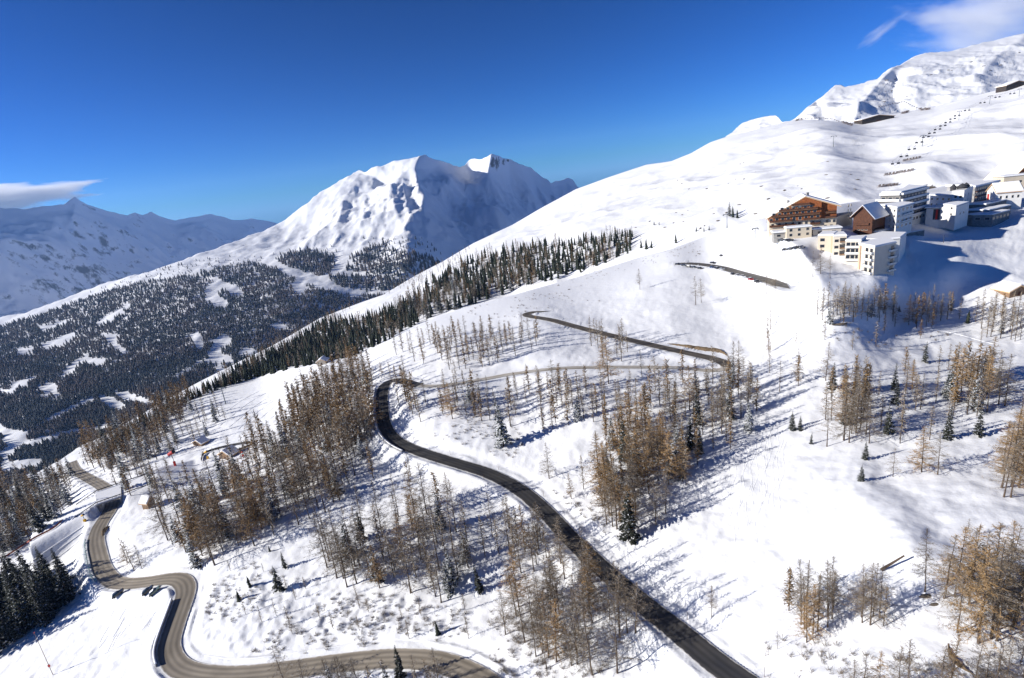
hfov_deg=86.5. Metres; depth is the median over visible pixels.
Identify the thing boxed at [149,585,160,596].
parked car
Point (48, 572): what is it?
spruce
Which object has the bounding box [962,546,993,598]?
larch
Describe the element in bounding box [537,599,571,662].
larch
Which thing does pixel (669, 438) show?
larch
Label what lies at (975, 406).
spruce
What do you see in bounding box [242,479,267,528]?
larch
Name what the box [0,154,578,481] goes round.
mountain
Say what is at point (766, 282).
larch
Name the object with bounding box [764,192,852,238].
chalet hotel
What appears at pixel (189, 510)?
larch
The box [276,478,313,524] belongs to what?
larch
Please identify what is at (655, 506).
larch
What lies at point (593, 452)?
larch
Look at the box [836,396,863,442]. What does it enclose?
larch
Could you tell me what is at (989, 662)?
larch
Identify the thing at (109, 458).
spruce
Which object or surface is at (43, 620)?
spruce
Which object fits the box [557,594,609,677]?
larch
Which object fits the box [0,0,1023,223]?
sky
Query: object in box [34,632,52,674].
snow lance
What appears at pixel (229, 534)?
spruce
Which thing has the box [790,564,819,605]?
larch
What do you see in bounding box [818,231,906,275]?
apartment block
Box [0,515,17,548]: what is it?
spruce
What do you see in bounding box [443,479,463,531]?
larch
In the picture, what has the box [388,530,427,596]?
larch
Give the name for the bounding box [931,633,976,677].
larch
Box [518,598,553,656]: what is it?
larch
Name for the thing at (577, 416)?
spruce
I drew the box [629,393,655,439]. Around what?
larch
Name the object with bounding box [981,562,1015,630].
larch
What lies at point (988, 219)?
garage terrace
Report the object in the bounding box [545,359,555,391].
larch
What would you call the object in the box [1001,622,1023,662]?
larch
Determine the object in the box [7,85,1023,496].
hillside
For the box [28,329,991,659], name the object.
ski tracks
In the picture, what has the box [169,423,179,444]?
spruce
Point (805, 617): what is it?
larch
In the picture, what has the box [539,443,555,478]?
larch
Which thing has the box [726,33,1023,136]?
summit
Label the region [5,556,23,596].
spruce
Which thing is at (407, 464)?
larch
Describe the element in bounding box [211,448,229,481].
spruce
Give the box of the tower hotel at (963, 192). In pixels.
[929,182,972,205]
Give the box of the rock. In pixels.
[918,594,930,598]
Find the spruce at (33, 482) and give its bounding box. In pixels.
[28,470,39,491]
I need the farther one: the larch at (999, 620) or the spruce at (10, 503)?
the spruce at (10, 503)
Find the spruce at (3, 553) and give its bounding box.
[1,547,17,578]
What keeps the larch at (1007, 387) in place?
on the snow ground
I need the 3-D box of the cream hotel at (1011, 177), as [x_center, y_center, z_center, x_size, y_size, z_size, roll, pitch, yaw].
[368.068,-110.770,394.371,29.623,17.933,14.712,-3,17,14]
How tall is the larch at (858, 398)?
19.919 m
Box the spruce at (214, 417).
[210,405,218,422]
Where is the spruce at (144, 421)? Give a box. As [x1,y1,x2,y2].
[140,407,149,429]
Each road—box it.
[66,460,501,677]
[375,378,758,677]
[522,311,730,366]
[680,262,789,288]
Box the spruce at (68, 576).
[50,549,74,586]
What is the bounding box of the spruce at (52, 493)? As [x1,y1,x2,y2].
[49,485,60,507]
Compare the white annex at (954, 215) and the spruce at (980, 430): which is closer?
the spruce at (980, 430)
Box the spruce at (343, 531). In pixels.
[340,516,356,560]
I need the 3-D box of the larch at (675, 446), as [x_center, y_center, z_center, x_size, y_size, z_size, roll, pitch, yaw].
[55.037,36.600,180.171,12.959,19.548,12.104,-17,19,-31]
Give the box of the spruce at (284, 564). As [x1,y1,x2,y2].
[281,553,287,568]
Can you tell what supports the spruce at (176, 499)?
on the snow ground
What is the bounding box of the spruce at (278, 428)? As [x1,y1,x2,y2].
[276,417,286,441]
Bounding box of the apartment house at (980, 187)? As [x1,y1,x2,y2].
[945,180,1000,201]
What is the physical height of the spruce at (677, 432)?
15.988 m
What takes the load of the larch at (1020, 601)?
on the snow ground
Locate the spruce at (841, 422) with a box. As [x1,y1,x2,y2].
[838,399,849,425]
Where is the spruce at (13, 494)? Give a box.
[10,486,18,509]
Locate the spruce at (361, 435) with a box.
[354,420,364,442]
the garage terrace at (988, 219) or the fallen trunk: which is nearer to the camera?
the fallen trunk
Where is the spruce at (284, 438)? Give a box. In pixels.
[278,423,291,457]
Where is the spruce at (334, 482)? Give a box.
[329,459,344,495]
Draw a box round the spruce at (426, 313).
[424,301,428,318]
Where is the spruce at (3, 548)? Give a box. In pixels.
[0,533,8,552]
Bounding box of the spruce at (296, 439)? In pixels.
[293,427,306,454]
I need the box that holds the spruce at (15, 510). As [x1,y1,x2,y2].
[10,497,26,525]
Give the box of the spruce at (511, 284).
[508,276,513,290]
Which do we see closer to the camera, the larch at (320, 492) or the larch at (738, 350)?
the larch at (320, 492)
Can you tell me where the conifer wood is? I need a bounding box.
[90,207,970,635]
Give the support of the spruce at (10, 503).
on the snow ground
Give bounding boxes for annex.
[770,229,785,242]
[783,224,812,238]
[812,225,842,235]
[936,201,969,229]
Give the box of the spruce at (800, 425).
[797,418,802,431]
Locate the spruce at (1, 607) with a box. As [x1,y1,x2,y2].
[0,598,9,622]
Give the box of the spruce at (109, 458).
[102,444,115,469]
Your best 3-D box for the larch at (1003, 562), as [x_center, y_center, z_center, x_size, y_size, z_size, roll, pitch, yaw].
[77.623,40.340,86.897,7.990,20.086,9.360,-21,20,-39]
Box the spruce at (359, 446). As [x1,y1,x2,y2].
[356,436,365,459]
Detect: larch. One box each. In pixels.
[114,540,138,574]
[118,538,129,563]
[132,544,146,568]
[139,492,178,543]
[175,495,210,543]
[176,489,204,533]
[186,492,218,542]
[187,511,231,565]
[190,468,221,504]
[190,515,224,557]
[197,495,227,544]
[200,451,223,498]
[200,493,232,541]
[208,486,235,530]
[218,462,250,507]
[221,471,249,523]
[221,494,257,544]
[232,480,252,520]
[232,483,258,532]
[232,497,266,545]
[235,447,257,490]
[236,476,266,527]
[241,470,268,511]
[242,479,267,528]
[251,442,287,487]
[253,467,280,513]
[260,464,280,506]
[265,645,299,677]
[266,430,291,475]
[276,454,298,504]
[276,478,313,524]
[279,430,311,469]
[281,447,307,494]
[285,389,310,429]
[285,443,312,492]
[287,435,311,478]
[291,659,321,677]
[292,467,315,518]
[294,449,312,494]
[294,454,314,498]
[295,418,319,458]
[298,502,340,561]
[301,443,321,484]
[304,436,327,478]
[306,518,331,567]
[308,422,335,461]
[310,463,332,512]
[316,522,349,578]
[317,657,337,677]
[318,456,343,502]
[318,507,350,553]
[321,427,340,469]
[322,454,350,500]
[323,534,354,578]
[324,526,357,574]
[326,530,355,587]
[329,506,377,567]
[329,656,351,677]
[330,657,360,677]
[331,408,356,451]
[337,432,366,475]
[339,663,359,677]
[340,346,355,372]
[343,521,368,566]
[346,483,371,536]
[346,659,365,677]
[348,531,384,582]
[350,397,373,442]
[356,386,387,430]
[357,352,369,377]
[361,481,396,535]
[363,544,388,588]
[375,525,409,578]
[380,522,402,570]
[386,512,418,567]
[387,474,405,515]
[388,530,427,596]
[389,514,412,559]
[398,449,412,475]
[401,462,423,511]
[402,493,429,539]
[403,498,435,559]
[406,655,424,677]
[410,494,435,539]
[411,462,435,514]
[413,518,433,565]
[413,533,440,580]
[418,496,442,542]
[422,508,446,569]
[422,551,452,602]
[424,647,453,677]
[435,496,461,556]
[439,379,453,408]
[440,383,461,418]
[440,533,477,577]
[441,472,453,496]
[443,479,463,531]
[449,524,479,571]
[477,492,504,534]
[486,593,515,636]
[490,499,527,552]
[497,548,533,602]
[499,565,525,613]
[500,580,534,647]
[501,525,535,572]
[510,505,539,551]
[514,573,549,631]
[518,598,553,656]
[519,501,550,549]
[521,610,541,656]
[522,525,540,571]
[523,569,546,606]
[524,507,544,554]
[524,575,552,631]
[526,588,563,663]
[530,614,554,668]
[531,591,554,639]
[532,555,563,611]
[535,562,573,625]
[537,551,562,595]
[537,564,572,613]
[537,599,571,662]
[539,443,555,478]
[539,555,556,599]
[540,516,574,569]
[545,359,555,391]
[551,526,578,581]
[552,600,598,676]
[554,601,588,671]
[557,588,606,661]
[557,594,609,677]
[563,557,605,616]
[563,573,589,629]
[564,527,604,584]
[566,474,575,498]
[567,539,606,598]
[567,563,609,633]
[570,566,605,614]
[575,541,602,594]
[583,433,610,494]
[584,431,611,474]
[588,463,631,529]
[589,450,623,510]
[589,601,646,673]
[590,478,618,526]
[591,572,616,620]
[592,442,609,496]
[594,335,623,383]
[594,561,639,628]
[600,455,625,508]
[600,470,617,526]
[602,455,624,503]
[602,565,633,634]
[604,412,630,455]
[604,438,622,489]
[607,475,624,520]
[608,386,631,427]
[611,574,638,633]
[612,581,662,633]
[613,391,638,431]
[616,475,646,531]
[617,433,640,488]
[618,484,642,528]
[620,429,654,484]
[621,421,654,476]
[622,453,637,492]
[623,460,646,514]
[627,448,649,496]
[628,400,645,446]
[628,462,649,509]
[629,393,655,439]
[632,445,667,493]
[636,480,667,525]
[638,417,662,470]
[641,425,661,469]
[644,418,666,468]
[647,417,670,461]
[649,467,678,513]
[650,410,671,454]
[653,430,681,484]
[657,418,681,458]
[658,423,692,473]
[663,381,688,426]
[669,429,693,482]
[677,365,705,409]
[690,276,700,304]
[705,390,739,433]
[705,586,719,617]
[706,372,739,414]
[719,341,745,377]
[730,340,748,370]
[736,372,756,412]
[760,301,781,329]
[761,268,773,294]
[765,263,781,287]
[775,361,785,391]
[775,560,813,611]
[782,572,823,623]
[787,593,822,645]
[789,348,805,380]
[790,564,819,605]
[792,575,814,627]
[795,583,832,636]
[799,559,815,596]
[803,574,833,630]
[810,556,853,607]
[813,248,826,273]
[813,342,834,380]
[815,570,851,621]
[816,403,839,446]
[816,559,838,614]
[821,570,841,627]
[826,375,856,421]
[827,383,866,440]
[836,383,876,426]
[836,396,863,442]
[837,563,876,622]
[837,659,867,677]
[839,377,871,432]
[840,652,878,677]
[841,364,865,401]
[841,573,887,616]
[844,563,905,616]
[846,561,902,632]
[851,398,886,442]
[854,381,879,434]
[868,565,895,617]
[869,651,889,677]
[878,639,936,677]
[885,448,902,476]
[886,645,915,677]
[900,294,916,324]
[903,360,921,389]
[904,426,936,472]
[905,528,942,591]
[910,374,931,409]
[914,644,955,677]
[917,432,958,475]
[922,534,973,608]
[924,569,986,637]
[927,527,978,599]
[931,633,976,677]
[936,545,1023,655]
[938,529,991,599]
[939,524,1005,607]
[951,347,975,392]
[957,650,1000,677]
[958,351,980,402]
[958,634,1000,677]
[961,540,1023,638]
[961,541,1021,616]
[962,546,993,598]
[962,562,1023,641]
[963,519,972,536]
[964,537,1023,638]
[964,639,1023,677]
[966,529,995,597]
[966,539,1023,623]
[969,522,1015,591]
[973,638,1023,677]
[975,367,1002,411]
[976,336,1002,381]
[978,355,1003,399]
[978,525,1023,595]
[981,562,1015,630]
[982,436,1023,497]
[985,547,1023,639]
[986,359,1011,404]
[987,410,1023,487]
[987,421,1014,474]
[989,420,1022,487]
[989,443,1023,497]
[992,649,1005,671]
[993,354,1023,405]
[995,420,1023,467]
[998,408,1023,449]
[998,638,1023,677]
[999,423,1023,487]
[999,520,1023,570]
[1001,409,1023,445]
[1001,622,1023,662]
[1003,391,1023,430]
[1009,453,1023,482]
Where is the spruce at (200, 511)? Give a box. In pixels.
[195,496,210,534]
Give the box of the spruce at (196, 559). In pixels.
[185,530,202,570]
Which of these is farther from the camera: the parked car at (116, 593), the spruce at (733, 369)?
the spruce at (733, 369)
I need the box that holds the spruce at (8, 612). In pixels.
[1,578,17,627]
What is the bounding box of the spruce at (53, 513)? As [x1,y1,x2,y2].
[48,497,59,519]
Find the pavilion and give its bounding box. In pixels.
[874,227,889,232]
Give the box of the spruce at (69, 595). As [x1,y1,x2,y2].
[50,548,80,605]
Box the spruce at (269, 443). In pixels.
[265,425,278,463]
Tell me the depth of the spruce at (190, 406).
446.99 m
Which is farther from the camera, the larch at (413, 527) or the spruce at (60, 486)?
the spruce at (60, 486)
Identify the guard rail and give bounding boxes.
[84,539,95,581]
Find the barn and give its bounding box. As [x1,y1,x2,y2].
[990,280,1023,297]
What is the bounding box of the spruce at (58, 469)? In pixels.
[55,462,62,477]
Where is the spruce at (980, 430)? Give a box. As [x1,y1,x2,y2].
[972,409,986,438]
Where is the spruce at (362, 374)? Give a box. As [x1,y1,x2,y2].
[359,353,368,382]
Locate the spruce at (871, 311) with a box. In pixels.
[868,301,876,317]
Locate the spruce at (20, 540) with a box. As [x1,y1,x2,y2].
[11,521,27,545]
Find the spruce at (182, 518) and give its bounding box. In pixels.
[179,509,197,552]
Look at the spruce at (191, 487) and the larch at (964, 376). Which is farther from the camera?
the spruce at (191, 487)
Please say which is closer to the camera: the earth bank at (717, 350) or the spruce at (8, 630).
the spruce at (8, 630)
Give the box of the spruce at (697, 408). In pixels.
[690,390,704,425]
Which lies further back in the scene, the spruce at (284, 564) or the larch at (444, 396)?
the larch at (444, 396)
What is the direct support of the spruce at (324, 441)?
on the snow ground
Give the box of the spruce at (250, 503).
[244,483,257,520]
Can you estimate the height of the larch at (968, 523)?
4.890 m
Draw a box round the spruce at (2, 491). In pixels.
[0,488,8,508]
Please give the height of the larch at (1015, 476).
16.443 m
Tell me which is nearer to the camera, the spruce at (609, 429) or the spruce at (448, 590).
the spruce at (448, 590)
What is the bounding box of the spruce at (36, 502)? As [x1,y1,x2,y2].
[31,488,41,512]
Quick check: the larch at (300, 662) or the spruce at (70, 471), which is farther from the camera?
the spruce at (70, 471)
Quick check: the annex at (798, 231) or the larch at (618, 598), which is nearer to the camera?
the larch at (618, 598)
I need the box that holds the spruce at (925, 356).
[921,342,928,362]
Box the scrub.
[95,226,1004,677]
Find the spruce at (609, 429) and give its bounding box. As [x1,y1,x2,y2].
[607,415,615,445]
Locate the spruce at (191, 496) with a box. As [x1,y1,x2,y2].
[186,487,199,519]
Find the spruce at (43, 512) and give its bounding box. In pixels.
[38,501,49,520]
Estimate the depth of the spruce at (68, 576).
230.38 m
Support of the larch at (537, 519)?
on the snow ground
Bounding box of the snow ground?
[0,178,1023,677]
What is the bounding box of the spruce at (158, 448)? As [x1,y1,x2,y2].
[153,432,162,452]
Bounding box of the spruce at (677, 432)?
[667,422,686,464]
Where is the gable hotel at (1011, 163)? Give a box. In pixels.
[983,152,1023,179]
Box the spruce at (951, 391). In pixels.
[948,373,961,402]
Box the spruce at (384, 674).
[382,667,388,677]
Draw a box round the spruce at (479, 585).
[473,567,484,594]
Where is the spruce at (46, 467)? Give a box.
[43,459,52,477]
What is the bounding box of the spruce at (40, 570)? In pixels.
[36,564,55,593]
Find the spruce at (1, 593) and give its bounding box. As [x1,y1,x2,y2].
[0,583,9,610]
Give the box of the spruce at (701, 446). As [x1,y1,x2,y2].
[696,425,704,454]
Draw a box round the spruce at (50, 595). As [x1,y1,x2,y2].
[30,560,62,609]
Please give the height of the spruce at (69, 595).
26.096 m
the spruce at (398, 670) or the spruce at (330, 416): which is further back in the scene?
the spruce at (330, 416)
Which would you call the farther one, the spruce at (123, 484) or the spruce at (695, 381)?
the spruce at (123, 484)
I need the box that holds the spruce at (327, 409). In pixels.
[324,394,331,424]
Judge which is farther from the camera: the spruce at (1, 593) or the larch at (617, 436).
the spruce at (1, 593)
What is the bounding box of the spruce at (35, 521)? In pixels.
[26,502,44,533]
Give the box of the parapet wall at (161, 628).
[152,598,172,666]
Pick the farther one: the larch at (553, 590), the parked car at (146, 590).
the parked car at (146, 590)
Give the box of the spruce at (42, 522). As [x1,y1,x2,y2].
[34,506,46,529]
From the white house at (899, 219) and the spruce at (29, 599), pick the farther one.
the white house at (899, 219)
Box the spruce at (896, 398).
[890,380,901,405]
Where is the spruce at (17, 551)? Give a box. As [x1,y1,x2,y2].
[13,544,33,581]
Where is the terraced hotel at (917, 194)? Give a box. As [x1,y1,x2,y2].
[875,184,929,223]
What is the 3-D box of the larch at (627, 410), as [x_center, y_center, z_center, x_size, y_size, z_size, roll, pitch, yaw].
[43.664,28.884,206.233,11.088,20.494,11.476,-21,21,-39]
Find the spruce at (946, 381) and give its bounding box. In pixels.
[941,367,952,394]
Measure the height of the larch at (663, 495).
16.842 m
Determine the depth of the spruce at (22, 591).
211.97 m
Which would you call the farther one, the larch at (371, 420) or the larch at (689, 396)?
the larch at (371, 420)
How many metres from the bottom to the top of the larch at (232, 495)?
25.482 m
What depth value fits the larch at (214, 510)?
209.91 m
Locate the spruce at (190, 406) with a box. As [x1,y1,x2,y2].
[187,399,193,410]
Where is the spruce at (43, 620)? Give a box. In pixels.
[27,587,51,628]
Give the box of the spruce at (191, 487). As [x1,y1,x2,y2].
[187,478,200,502]
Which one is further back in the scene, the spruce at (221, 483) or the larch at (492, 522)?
the spruce at (221, 483)
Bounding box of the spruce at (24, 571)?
[18,558,55,599]
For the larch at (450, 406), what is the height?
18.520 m
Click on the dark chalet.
(868, 218)
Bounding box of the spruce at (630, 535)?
[617,491,641,544]
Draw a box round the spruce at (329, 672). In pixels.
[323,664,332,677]
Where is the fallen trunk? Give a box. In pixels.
[880,555,904,570]
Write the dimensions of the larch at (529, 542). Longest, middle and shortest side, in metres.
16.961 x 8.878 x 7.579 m
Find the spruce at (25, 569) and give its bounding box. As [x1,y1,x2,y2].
[19,557,41,587]
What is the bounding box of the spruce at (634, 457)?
[630,443,640,469]
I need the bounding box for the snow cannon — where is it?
[167,450,175,465]
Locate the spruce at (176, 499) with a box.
[172,481,184,508]
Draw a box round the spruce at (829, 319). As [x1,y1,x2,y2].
[826,304,833,324]
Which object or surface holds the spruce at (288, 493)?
on the snow ground
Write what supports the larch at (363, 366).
on the snow ground
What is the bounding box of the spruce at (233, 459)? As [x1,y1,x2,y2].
[229,450,243,486]
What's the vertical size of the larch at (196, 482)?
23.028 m
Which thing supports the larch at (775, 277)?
on the snow ground
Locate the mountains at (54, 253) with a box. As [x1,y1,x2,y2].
[0,197,276,316]
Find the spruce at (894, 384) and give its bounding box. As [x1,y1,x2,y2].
[890,362,898,389]
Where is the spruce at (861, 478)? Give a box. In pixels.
[856,466,865,481]
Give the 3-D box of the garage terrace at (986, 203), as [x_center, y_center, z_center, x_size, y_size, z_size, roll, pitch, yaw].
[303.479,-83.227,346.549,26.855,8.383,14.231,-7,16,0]
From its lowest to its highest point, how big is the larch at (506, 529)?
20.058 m
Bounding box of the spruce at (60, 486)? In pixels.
[58,478,72,501]
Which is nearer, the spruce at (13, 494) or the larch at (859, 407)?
the larch at (859, 407)
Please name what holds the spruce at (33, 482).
on the snow ground
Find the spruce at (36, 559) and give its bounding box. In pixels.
[35,549,52,577]
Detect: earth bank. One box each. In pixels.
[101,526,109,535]
[667,343,726,355]
[947,645,973,674]
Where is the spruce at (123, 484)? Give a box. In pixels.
[117,463,130,489]
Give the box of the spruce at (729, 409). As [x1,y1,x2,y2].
[723,383,736,419]
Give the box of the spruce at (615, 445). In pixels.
[607,421,617,450]
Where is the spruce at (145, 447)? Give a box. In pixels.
[141,436,153,459]
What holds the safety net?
on the snow ground
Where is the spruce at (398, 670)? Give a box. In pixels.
[392,645,408,677]
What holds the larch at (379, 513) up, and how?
on the snow ground
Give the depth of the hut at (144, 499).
260.86 m
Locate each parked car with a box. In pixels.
[112,588,123,598]
[142,584,153,595]
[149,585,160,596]
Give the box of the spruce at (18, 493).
[14,482,24,509]
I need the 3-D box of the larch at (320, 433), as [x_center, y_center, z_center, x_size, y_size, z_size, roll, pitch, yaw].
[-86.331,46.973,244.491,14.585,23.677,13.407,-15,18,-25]
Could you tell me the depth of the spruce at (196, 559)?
204.33 m
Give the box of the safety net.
[7,520,62,555]
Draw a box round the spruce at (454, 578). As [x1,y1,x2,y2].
[445,551,461,586]
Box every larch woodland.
[0,225,1023,677]
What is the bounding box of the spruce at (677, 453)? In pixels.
[665,431,684,480]
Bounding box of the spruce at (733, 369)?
[727,358,736,385]
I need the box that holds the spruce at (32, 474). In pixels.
[28,462,41,483]
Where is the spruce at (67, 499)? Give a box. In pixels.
[62,486,72,506]
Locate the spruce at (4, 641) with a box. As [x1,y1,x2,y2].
[0,622,18,649]
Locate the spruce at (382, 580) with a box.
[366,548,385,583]
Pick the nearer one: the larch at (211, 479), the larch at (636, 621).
the larch at (636, 621)
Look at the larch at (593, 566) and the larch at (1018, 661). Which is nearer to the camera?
the larch at (1018, 661)
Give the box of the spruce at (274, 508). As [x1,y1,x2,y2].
[265,490,279,522]
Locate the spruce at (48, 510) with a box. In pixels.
[44,499,51,519]
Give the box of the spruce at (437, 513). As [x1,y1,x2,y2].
[433,494,448,531]
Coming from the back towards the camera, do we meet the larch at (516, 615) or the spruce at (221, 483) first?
the spruce at (221, 483)
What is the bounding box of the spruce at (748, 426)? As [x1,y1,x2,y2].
[742,403,755,433]
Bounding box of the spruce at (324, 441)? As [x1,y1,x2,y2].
[320,431,330,451]
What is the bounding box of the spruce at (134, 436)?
[131,426,139,447]
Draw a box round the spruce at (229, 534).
[219,507,234,539]
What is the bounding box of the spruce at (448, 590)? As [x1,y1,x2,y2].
[441,559,454,599]
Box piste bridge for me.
[74,474,145,517]
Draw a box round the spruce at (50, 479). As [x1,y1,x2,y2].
[44,468,54,487]
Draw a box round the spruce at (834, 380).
[827,363,837,389]
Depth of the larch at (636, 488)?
171.31 m
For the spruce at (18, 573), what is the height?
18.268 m
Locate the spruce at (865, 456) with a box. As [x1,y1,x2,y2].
[860,442,869,459]
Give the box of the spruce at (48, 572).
[35,547,56,587]
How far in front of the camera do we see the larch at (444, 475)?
200.43 m
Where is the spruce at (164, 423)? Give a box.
[160,411,169,432]
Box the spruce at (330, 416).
[328,404,332,432]
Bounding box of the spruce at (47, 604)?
[28,570,59,620]
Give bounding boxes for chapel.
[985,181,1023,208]
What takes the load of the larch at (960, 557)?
on the snow ground
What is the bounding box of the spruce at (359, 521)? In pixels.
[355,510,365,542]
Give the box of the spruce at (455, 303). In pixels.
[453,295,457,309]
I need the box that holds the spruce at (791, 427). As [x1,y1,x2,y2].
[788,411,796,430]
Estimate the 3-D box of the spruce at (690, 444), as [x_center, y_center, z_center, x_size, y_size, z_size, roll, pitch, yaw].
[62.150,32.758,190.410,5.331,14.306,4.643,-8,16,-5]
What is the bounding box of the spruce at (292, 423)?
[287,408,298,434]
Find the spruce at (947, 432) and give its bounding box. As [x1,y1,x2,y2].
[941,405,956,440]
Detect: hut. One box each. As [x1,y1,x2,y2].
[138,495,155,509]
[191,436,209,445]
[217,445,239,458]
[315,355,329,365]
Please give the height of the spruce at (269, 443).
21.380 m
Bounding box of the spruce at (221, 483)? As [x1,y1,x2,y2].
[218,470,229,497]
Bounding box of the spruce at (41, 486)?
[39,482,50,501]
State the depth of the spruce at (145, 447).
347.66 m
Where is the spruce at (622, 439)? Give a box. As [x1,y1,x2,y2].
[617,419,630,462]
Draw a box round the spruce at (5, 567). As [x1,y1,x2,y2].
[1,559,16,603]
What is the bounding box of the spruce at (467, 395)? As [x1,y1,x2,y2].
[465,378,472,402]
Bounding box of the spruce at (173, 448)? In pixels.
[165,433,176,453]
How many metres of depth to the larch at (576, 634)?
124.59 m
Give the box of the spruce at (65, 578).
[55,559,75,590]
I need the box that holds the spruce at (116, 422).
[111,410,118,427]
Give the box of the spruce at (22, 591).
[12,573,33,620]
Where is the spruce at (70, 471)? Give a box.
[64,457,75,476]
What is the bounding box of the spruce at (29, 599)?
[23,576,36,622]
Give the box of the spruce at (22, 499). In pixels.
[17,486,32,516]
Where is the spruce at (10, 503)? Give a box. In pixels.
[5,493,14,514]
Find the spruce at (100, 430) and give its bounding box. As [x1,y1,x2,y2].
[96,419,103,439]
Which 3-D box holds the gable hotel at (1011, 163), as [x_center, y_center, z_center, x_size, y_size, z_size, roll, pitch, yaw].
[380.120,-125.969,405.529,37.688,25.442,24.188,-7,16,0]
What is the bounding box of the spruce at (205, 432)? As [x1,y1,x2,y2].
[202,420,210,435]
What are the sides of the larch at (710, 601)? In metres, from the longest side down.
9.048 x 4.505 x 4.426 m
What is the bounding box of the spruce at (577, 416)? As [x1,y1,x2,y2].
[572,397,583,422]
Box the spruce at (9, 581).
[0,567,21,612]
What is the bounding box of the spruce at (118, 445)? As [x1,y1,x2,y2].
[114,427,126,452]
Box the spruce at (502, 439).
[493,398,513,448]
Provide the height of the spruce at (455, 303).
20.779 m
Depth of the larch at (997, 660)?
82.92 m
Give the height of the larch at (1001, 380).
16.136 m
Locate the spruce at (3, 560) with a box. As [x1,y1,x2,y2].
[0,554,15,586]
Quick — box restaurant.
[854,114,894,123]
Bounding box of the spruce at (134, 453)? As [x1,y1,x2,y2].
[130,443,140,462]
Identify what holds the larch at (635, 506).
on the snow ground
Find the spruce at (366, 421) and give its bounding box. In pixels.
[363,403,372,430]
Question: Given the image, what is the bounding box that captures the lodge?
[995,80,1023,92]
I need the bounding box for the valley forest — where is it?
[0,236,440,490]
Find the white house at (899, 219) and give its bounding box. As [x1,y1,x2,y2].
[880,201,915,233]
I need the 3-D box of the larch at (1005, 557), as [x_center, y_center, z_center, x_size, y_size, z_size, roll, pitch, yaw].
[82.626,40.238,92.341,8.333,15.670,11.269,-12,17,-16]
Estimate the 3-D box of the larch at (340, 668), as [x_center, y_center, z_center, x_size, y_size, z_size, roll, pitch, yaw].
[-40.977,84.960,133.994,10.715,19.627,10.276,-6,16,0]
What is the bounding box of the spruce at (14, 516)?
[10,506,29,535]
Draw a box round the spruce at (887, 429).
[881,407,896,434]
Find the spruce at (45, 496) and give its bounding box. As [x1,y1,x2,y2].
[42,489,54,512]
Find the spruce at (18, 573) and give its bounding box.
[13,562,23,582]
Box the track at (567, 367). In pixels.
[417,365,728,386]
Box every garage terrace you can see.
[967,209,1010,226]
[968,204,1011,214]
[969,199,1006,208]
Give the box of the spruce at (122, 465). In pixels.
[115,448,127,471]
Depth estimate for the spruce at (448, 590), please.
162.34 m
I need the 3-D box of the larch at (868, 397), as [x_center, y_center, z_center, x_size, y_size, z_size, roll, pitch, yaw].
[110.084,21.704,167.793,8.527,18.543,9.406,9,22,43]
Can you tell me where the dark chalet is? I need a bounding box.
[849,201,889,234]
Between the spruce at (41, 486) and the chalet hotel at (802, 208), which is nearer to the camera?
the chalet hotel at (802, 208)
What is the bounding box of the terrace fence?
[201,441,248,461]
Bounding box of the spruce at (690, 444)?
[684,415,695,450]
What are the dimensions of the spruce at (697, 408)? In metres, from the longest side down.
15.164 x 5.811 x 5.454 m
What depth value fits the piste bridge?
280.29 m
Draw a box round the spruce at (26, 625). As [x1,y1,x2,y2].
[4,577,36,635]
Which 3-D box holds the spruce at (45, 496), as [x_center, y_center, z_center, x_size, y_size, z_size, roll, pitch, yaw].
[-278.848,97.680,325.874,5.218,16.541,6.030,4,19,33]
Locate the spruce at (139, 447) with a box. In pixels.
[133,435,142,459]
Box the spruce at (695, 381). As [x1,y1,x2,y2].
[692,370,699,390]
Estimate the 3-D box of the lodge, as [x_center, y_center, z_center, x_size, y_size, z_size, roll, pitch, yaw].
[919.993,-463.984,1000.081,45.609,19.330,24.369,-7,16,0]
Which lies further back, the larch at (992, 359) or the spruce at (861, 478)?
the larch at (992, 359)
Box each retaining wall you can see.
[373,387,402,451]
[906,229,924,235]
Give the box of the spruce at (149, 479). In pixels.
[145,465,154,487]
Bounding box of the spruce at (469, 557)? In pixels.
[457,529,472,565]
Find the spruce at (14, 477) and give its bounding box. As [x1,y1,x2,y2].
[11,471,21,488]
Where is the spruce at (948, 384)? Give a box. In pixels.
[940,361,958,399]
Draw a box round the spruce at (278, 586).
[271,567,286,593]
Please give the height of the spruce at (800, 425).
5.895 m
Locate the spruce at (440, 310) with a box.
[439,299,443,312]
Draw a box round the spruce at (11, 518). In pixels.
[8,510,16,529]
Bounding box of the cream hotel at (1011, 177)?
[991,173,1023,186]
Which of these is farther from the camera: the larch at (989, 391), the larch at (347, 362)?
the larch at (347, 362)
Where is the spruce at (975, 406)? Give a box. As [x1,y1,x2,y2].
[963,368,985,413]
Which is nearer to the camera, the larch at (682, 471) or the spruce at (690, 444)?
the larch at (682, 471)
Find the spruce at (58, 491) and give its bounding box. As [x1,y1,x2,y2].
[53,480,61,499]
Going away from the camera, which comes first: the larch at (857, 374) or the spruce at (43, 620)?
the larch at (857, 374)
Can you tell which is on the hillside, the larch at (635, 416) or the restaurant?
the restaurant
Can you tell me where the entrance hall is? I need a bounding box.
[924,205,949,229]
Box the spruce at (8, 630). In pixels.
[0,612,22,645]
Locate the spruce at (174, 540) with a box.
[169,515,180,543]
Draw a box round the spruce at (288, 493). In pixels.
[281,468,291,497]

